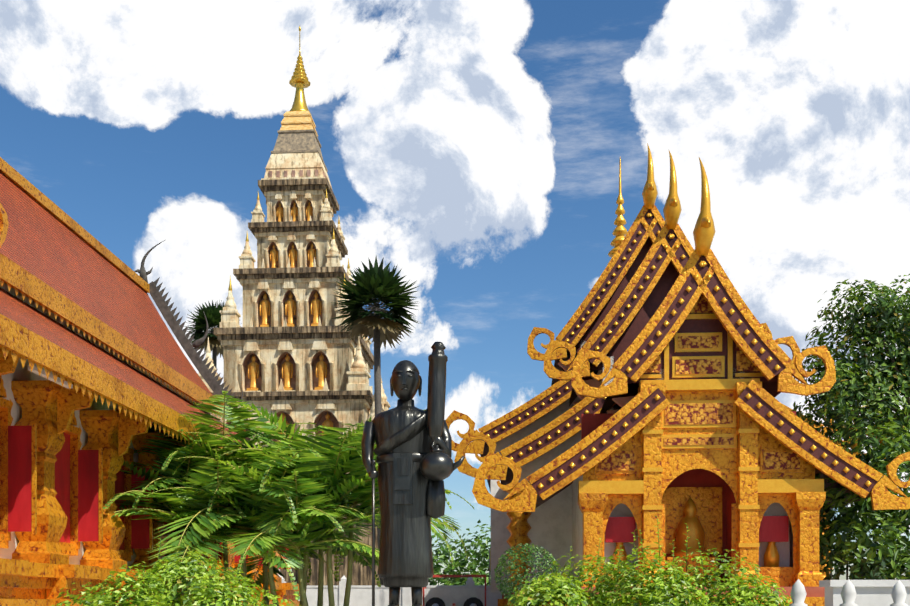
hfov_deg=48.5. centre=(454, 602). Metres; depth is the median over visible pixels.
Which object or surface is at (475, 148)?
sky
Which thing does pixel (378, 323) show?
sugar palm
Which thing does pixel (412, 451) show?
statue monk
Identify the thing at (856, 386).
tree
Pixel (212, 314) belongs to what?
sugar palm
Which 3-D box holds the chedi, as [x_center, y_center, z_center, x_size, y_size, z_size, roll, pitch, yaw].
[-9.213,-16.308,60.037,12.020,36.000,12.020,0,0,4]
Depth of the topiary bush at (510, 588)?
13.60 m
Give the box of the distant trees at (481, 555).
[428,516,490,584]
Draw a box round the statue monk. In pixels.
[361,342,464,605]
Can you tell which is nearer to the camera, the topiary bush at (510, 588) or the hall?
the topiary bush at (510, 588)
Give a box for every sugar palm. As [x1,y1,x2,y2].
[184,300,239,369]
[331,257,420,584]
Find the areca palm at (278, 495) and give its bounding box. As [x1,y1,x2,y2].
[103,391,474,605]
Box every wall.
[280,549,501,605]
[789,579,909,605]
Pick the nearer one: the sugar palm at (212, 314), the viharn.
the viharn
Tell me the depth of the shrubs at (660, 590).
9.46 m
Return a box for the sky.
[0,0,909,584]
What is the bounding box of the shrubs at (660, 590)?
[52,515,791,605]
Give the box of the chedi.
[198,26,389,585]
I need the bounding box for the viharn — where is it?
[0,157,299,605]
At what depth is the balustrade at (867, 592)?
11.89 m
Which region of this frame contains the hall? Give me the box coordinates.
[446,143,909,605]
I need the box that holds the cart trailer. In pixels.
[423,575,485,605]
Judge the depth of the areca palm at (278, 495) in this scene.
21.92 m
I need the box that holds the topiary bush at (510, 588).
[494,543,558,605]
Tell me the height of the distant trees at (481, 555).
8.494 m
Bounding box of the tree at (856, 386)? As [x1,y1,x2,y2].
[791,274,909,579]

